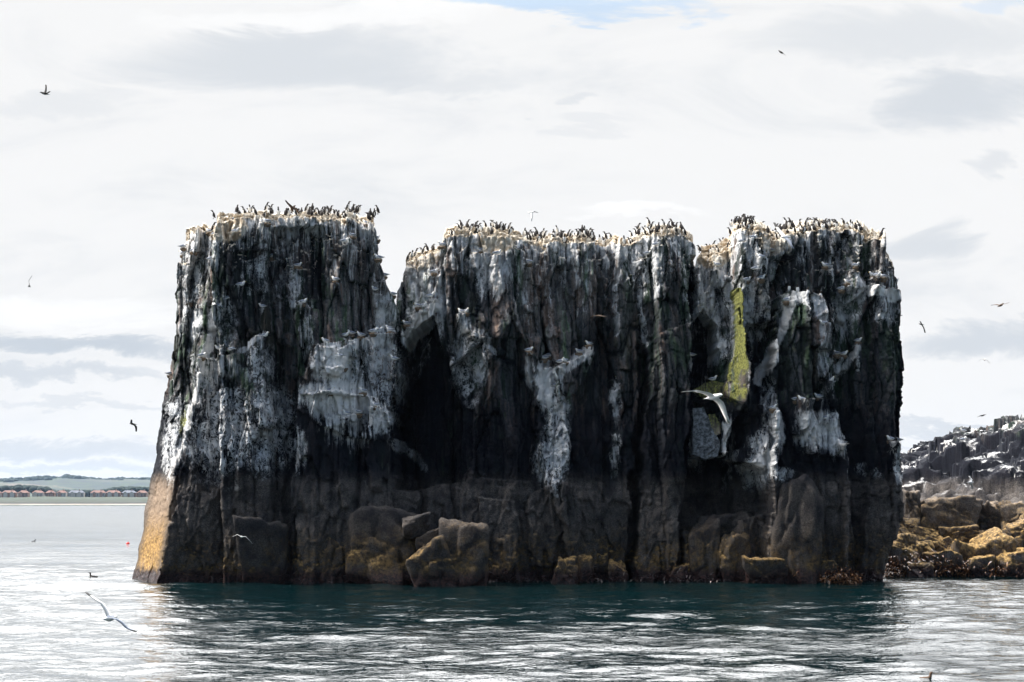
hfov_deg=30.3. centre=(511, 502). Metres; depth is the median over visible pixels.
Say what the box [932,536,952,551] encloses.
boulder
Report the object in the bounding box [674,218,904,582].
sea stack
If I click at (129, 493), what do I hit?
house
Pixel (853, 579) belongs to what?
kelp
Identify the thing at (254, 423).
sea stack
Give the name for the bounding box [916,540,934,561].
boulder
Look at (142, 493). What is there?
house
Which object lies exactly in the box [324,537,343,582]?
boulder
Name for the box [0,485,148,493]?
wooded hills
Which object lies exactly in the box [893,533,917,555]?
boulder
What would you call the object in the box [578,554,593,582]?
boulder
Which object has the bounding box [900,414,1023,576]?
rocky islet
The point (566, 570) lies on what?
boulder
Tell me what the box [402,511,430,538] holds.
boulder
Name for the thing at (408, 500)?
boulder
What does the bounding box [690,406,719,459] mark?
rock slab
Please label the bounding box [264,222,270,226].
nest
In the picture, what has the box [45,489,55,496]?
house
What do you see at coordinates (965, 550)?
boulder
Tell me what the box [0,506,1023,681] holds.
sea water
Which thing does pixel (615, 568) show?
boulder
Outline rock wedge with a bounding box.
[708,414,721,434]
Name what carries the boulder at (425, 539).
on the boulder at (429, 564)
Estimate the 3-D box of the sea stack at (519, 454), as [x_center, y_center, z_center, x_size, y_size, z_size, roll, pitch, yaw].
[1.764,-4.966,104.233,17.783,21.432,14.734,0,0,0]
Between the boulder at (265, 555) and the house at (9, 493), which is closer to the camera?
the boulder at (265, 555)
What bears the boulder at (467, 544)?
in the sea water
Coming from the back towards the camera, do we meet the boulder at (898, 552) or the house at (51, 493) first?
the house at (51, 493)
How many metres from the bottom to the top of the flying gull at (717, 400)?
0.582 m
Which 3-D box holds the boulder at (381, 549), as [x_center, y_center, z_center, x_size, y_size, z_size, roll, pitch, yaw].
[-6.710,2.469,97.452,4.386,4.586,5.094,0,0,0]
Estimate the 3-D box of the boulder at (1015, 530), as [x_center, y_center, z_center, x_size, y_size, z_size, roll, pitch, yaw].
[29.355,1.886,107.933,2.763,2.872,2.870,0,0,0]
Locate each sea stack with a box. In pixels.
[132,210,403,583]
[390,224,700,582]
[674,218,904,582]
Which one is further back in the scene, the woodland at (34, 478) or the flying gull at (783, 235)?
the woodland at (34, 478)
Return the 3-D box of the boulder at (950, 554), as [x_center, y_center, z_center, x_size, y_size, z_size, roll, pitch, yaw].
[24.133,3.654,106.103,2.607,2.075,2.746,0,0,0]
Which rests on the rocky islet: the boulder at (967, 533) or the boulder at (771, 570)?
the boulder at (967, 533)
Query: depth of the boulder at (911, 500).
108.42 m
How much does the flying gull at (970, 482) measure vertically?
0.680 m
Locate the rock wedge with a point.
(715, 423)
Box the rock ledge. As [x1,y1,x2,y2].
[692,380,724,397]
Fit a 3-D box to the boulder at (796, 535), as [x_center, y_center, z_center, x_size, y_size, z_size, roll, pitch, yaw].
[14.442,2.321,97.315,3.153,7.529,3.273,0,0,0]
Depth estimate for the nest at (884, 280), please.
98.93 m
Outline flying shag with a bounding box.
[285,200,299,213]
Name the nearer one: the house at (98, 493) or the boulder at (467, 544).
the boulder at (467, 544)
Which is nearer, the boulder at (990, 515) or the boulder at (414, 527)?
the boulder at (414, 527)
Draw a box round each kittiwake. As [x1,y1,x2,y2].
[366,328,378,332]
[389,354,399,361]
[425,292,434,298]
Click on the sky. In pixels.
(905, 118)
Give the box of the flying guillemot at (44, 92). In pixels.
[40,85,49,94]
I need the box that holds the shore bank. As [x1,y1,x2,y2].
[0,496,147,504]
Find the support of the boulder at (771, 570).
in the sea water
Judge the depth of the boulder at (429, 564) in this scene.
92.60 m
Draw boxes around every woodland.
[0,474,150,481]
[0,484,148,496]
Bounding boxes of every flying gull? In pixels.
[85,592,136,631]
[683,390,729,422]
[773,222,793,247]
[967,476,972,488]
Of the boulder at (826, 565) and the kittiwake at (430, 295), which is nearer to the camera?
the boulder at (826, 565)
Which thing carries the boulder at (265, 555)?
in the sea water
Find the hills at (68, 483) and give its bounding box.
[0,478,149,488]
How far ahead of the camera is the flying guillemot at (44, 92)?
80.00 m
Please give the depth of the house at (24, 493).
2440.00 m
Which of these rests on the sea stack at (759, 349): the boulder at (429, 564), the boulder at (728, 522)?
the boulder at (728, 522)
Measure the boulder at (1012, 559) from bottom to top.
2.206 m
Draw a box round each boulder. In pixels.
[232,515,292,583]
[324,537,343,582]
[343,506,417,584]
[392,490,422,514]
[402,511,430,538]
[405,535,457,586]
[415,528,438,550]
[438,517,489,586]
[551,556,578,583]
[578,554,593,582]
[608,559,627,581]
[669,564,687,581]
[688,514,720,581]
[695,511,759,537]
[717,531,750,581]
[742,555,787,583]
[759,474,824,583]
[819,559,839,582]
[884,545,921,575]
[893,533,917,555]
[898,517,919,533]
[902,489,920,517]
[906,562,934,577]
[913,525,942,541]
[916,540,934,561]
[919,495,982,529]
[921,549,963,575]
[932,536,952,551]
[938,524,980,541]
[951,539,977,573]
[966,554,994,576]
[968,527,1016,571]
[977,500,1001,529]
[995,500,1023,529]
[995,547,1023,577]
[1002,513,1023,547]
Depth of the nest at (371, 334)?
97.95 m
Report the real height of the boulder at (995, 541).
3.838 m
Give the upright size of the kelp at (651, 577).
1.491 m
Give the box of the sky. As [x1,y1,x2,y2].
[0,0,1023,478]
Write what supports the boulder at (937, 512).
on the rocky islet
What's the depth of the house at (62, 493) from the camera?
2440.00 m
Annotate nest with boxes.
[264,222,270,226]
[369,332,377,336]
[880,277,887,282]
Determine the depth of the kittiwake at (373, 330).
98.00 m
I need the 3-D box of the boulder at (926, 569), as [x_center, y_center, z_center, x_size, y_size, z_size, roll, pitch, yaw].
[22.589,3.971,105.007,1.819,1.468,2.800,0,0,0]
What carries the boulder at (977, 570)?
on the rocky islet
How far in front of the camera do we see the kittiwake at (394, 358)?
98.32 m
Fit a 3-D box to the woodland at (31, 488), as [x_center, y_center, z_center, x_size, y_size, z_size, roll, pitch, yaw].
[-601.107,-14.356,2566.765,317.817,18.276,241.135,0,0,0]
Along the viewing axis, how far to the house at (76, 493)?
2440.00 m
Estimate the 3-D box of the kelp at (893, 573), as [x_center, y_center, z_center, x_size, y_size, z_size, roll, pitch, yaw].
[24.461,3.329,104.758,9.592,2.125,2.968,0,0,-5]
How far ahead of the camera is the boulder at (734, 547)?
97.20 m
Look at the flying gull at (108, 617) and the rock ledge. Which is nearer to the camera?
the flying gull at (108, 617)
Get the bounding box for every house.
[2,489,17,496]
[18,489,29,496]
[32,489,44,496]
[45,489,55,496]
[57,489,67,496]
[68,489,84,496]
[90,489,105,496]
[106,489,120,496]
[122,489,136,496]
[137,489,147,496]
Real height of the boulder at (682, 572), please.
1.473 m
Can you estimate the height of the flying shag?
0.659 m
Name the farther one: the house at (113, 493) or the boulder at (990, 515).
the house at (113, 493)
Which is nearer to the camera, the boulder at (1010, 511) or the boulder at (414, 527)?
the boulder at (414, 527)
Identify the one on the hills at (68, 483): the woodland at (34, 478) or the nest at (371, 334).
the woodland at (34, 478)
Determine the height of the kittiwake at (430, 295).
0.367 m
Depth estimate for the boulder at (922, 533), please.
107.34 m
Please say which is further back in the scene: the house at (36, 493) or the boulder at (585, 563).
the house at (36, 493)
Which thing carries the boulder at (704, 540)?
on the sea stack at (759, 349)
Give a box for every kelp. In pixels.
[197,559,876,582]
[792,564,863,584]
[884,543,1018,577]

